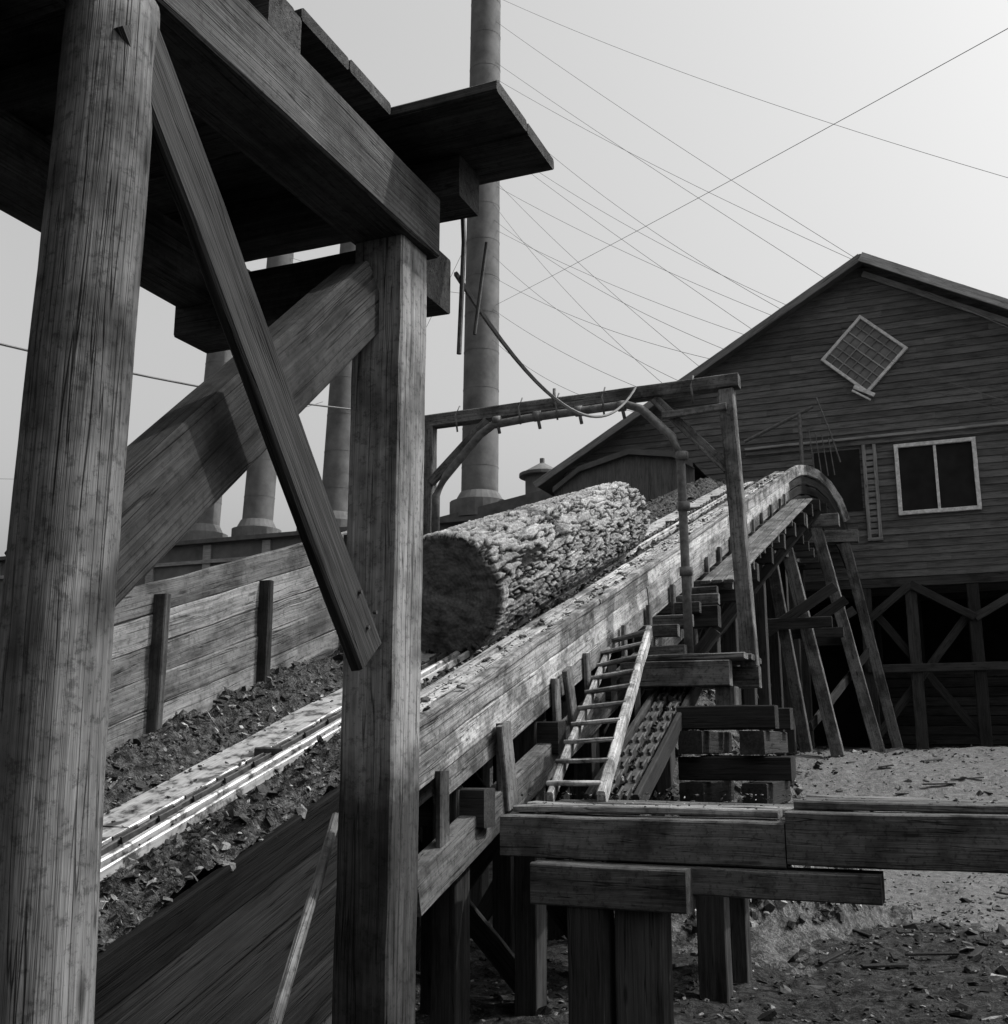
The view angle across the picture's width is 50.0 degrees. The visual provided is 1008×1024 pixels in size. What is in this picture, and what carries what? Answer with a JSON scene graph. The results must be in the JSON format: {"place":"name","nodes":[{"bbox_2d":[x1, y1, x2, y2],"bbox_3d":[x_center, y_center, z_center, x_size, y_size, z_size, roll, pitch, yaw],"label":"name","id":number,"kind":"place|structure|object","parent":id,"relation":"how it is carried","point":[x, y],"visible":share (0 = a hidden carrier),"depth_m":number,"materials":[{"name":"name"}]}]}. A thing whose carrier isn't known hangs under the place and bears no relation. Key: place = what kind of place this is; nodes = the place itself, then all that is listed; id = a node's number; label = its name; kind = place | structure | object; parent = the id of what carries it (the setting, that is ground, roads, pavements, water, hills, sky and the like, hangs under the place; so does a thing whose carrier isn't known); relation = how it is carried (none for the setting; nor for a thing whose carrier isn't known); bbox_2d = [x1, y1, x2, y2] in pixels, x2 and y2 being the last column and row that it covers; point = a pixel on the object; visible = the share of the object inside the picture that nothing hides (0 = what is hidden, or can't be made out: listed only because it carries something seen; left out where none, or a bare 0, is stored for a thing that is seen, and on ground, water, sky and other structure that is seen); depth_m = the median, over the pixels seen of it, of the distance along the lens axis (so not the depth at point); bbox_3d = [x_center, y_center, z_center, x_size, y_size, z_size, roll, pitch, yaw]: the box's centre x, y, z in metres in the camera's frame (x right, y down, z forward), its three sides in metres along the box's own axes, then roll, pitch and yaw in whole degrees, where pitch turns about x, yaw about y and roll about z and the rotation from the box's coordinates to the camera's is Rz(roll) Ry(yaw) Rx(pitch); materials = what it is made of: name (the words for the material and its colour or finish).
{"place":"outdoors","nodes":[
{"label":"outdoors","id":0,"kind":"place"},
{"bbox_2d":[0,0,1007,556],"label":"sky","id":1,"kind":"structure","parent":0,"point":[825,60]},
{"bbox_2d":[415,745,1007,1023],"bbox_3d":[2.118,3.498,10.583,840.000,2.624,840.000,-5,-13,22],"label":"ground","id":2,"kind":"structure","parent":0,"point":[872,780],"depth_m":11.21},
{"bbox_2d":[0,523,545,720],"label":"walls","id":3,"kind":"structure","parent":2,"relation":"on","point":[220,550],"depth_m":46.10,"materials":[{"name":"wood"}]},
{"bbox_2d":[0,523,462,583],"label":"pilasters","id":4,"kind":"object","parent":3,"relation":"attached to","point":[207,560],"visible":0.11,"depth_m":45.94,"materials":[{"name":"wood"}]},
{"bbox_2d":[0,490,552,561],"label":"roof","id":5,"kind":"structure","parent":3,"relation":"on","point":[508,504],"depth_m":41.45,"materials":[{"name":"metal"}]},
{"bbox_2d":[179,350,232,546],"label":"smokestack","id":6,"kind":"object","parent":5,"relation":"on","point":[206,525],"visible":0.13,"depth_m":47.28,"materials":[{"name":"metal"}]},
{"bbox_2d":[231,253,293,542],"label":"smokestack","id":7,"kind":"object","parent":5,"relation":"on","point":[259,500],"visible":0.21,"depth_m":46.27,"materials":[{"name":"metal"}]},
{"bbox_2d":[322,242,355,526],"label":"smokestack","id":8,"kind":"object","parent":5,"relation":"on","point":[335,479],"visible":0.3,"depth_m":45.14,"materials":[{"name":"metal"}]},
{"bbox_2d":[450,0,503,515],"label":"smokestack","id":9,"kind":"object","parent":5,"relation":"on","point":[479,477],"visible":0.68,"depth_m":43.71,"materials":[{"name":"metal"}]},
{"bbox_2d":[519,458,552,493],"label":"roof ventilator","id":10,"kind":"object","parent":5,"relation":"on","point":[530,476],"visible":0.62,"depth_m":41.25,"materials":[{"name":"grey metal"}]},
{"bbox_2d":[0,0,553,1023],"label":"timber trestle","id":11,"kind":"object","parent":2,"relation":"on","point":[188,158],"visible":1,"depth_m":3.60,"materials":[{"name":"wood"}]},
{"bbox_2d":[106,489,677,787],"bbox_3d":[-0.245,1.205,13.846,0.317,8.761,24.884,-5,-13,22],"label":"plank sidewall fence","id":12,"kind":"object","parent":2,"relation":"on","point":[198,640],"visible":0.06,"depth_m":8.61,"materials":[{"name":"wood"}]},
{"bbox_2d":[94,465,903,1023],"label":"log chute","id":13,"kind":"object","parent":2,"relation":"on","point":[212,945],"visible":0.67,"depth_m":8.52,"materials":[{"name":"wood"}]},
{"bbox_2d":[421,481,649,654],"bbox_3d":[0.498,0.468,12.649,1.245,2.865,5.940,-5,-13,22],"label":"pine log","id":14,"kind":"object","parent":13,"relation":"on","point":[487,579],"visible":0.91,"depth_m":10.48,"materials":[{"name":"grey wood"}]},
{"bbox_2d":[97,474,998,952],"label":"bark litter","id":15,"kind":"object","parent":13,"relation":"on","point":[137,892],"visible":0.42,"depth_m":6.99,"materials":[{"name":"wood"}]},
{"bbox_2d":[744,397,840,476],"bbox_3d":[7.521,-1.863,28.283,2.437,2.206,0.162,-5,-13,22],"label":"hoist rigging","id":16,"kind":"object","parent":13,"relation":"attached to","point":[798,414],"visible":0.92,"depth_m":28.14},
{"bbox_2d":[423,372,795,1003],"bbox_3d":[0.821,1.653,11.263,4.350,6.450,1.722,-5,-13,22],"label":"sprinkler pipe frame","id":17,"kind":"object","parent":2,"relation":"on","point":[724,944],"visible":0.88,"depth_m":10.85,"materials":[{"name":"wood"}]},
{"bbox_2d":[0,0,1007,437],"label":"overhead wires","id":18,"kind":"object","parent":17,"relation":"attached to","point":[500,338],"visible":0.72,"depth_m":30.46,"materials":[{"name":"black metal"}]},
{"bbox_2d":[583,687,702,815],"bbox_3d":[1.498,1.969,10.239,0.436,1.563,4.609,-4,-13,18],"label":"refuse conveyor","id":19,"kind":"object","parent":17,"relation":"attached to","point":[652,734],"visible":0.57,"depth_m":9.32,"materials":[{"name":"metal"}]},
{"bbox_2d":[553,449,706,724],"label":"tin roofed shed","id":20,"kind":"structure","parent":2,"relation":"on","point":[650,474],"depth_m":26.73,"materials":[{"name":"grey metal"}]},
{"bbox_2d":[415,745,1007,1023],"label":"wood debris","id":21,"kind":"object","parent":2,"relation":"on","point":[769,1015],"visible":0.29,"depth_m":10.78,"materials":[{"name":"wood"}]},
{"bbox_2d":[546,689,912,977],"bbox_3d":[2.719,3.741,14.927,5.200,3.849,7.600,-5,-13,22],"label":"rubble pile","id":22,"kind":"object","parent":2,"relation":"on","point":[782,933],"visible":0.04,"depth_m":12.12,"materials":[{"name":"grey stone"}]},
{"bbox_2d":[500,794,1007,1023],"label":"timber walkway","id":23,"kind":"structure","parent":2,"relation":"on","point":[647,877],"depth_m":6.60,"materials":[{"name":"wood"}]},
{"bbox_2d":[546,626,652,801],"bbox_3d":[0.908,1.651,9.492,0.469,1.637,3.548,-3,-12,13],"label":"cleated ladder","id":24,"kind":"object","parent":23,"relation":"on","point":[603,783],"visible":0.99,"depth_m":8.97,"materials":[{"name":"grey wood"}]},
{"bbox_2d":[741,571,1007,749],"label":"foundation posts","id":25,"kind":"object","parent":2,"relation":"on","point":[923,675],"visible":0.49,"depth_m":27.21,"materials":[{"name":"black wood"}]},
{"bbox_2d":[564,267,1007,581],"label":"clapboard wall","id":26,"kind":"structure","parent":25,"relation":"on","point":[960,347],"depth_m":28.43,"materials":[{"name":"wood"}]},
{"bbox_2d":[821,315,907,390],"bbox_3d":[9.618,-4.218,28.878,2.235,2.233,0.097,-5,-13,22],"label":"frame","id":27,"kind":"object","parent":26,"relation":"attached to","point":[887,368],"visible":1,"depth_m":28.86,"materials":[{"name":"white paint"}]},
{"bbox_2d":[852,385,874,400],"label":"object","id":28,"kind":"object","parent":27,"relation":"hanging from","point":[863,390],"visible":1,"depth_m":28.54,"materials":[{"name":"white paint"}]},
{"bbox_2d":[830,323,897,385],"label":"muntins","id":29,"kind":"object","parent":27,"relation":"attached to","point":[877,352],"visible":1,"depth_m":28.87,"materials":[{"name":"grey wood"}]},
{"bbox_2d":[826,319,902,388],"bbox_3d":[9.627,-4.213,28.903,2.121,2.121,0.001,-5,-13,22],"label":"glass","id":30,"kind":"object","parent":27,"relation":"in","point":[869,353],"visible":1,"depth_m":28.90,"materials":[{"name":"grey glass"}]},
{"bbox_2d":[893,437,981,515],"bbox_3d":[11.048,-0.909,27.565,1.964,1.885,0.098,-5,-13,22],"label":"frame","id":31,"kind":"object","parent":26,"relation":"attached to","point":[976,475],"visible":1,"depth_m":27.51,"materials":[{"name":"white paint"}]},
{"bbox_2d":[933,445,940,507],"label":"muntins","id":32,"kind":"object","parent":31,"relation":"attached to","point":[936,476],"visible":1,"depth_m":27.56,"materials":[{"name":"white paint"}]},
{"bbox_2d":[898,441,976,510],"bbox_3d":[11.058,-0.904,27.589,1.860,1.780,0.001,-5,-13,22],"label":"glass","id":33,"kind":"object","parent":31,"relation":"in","point":[956,477],"visible":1,"depth_m":27.58,"materials":[{"name":"black glass"}]},
{"bbox_2d":[716,295,1007,598],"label":"wall shell","id":34,"kind":"object","parent":25,"relation":"on","point":[941,589],"depth_m":29.19},
{"bbox_2d":[538,254,1007,496],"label":"roof","id":35,"kind":"structure","parent":34,"relation":"on","point":[549,484],"depth_m":30.04,"materials":[{"name":"grey metal"}]},
{"bbox_2d":[533,252,1007,540],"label":"trim","id":36,"kind":"structure","parent":35,"relation":"attached to","point":[942,283],"depth_m":28.43,"materials":[{"name":"wood"}]},
{"bbox_2d":[809,449,1007,746],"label":"dark opening","id":37,"kind":"object","parent":2,"relation":"on","point":[939,621],"visible":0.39,"depth_m":31.15,"materials":[{"name":"black"}]}
]}

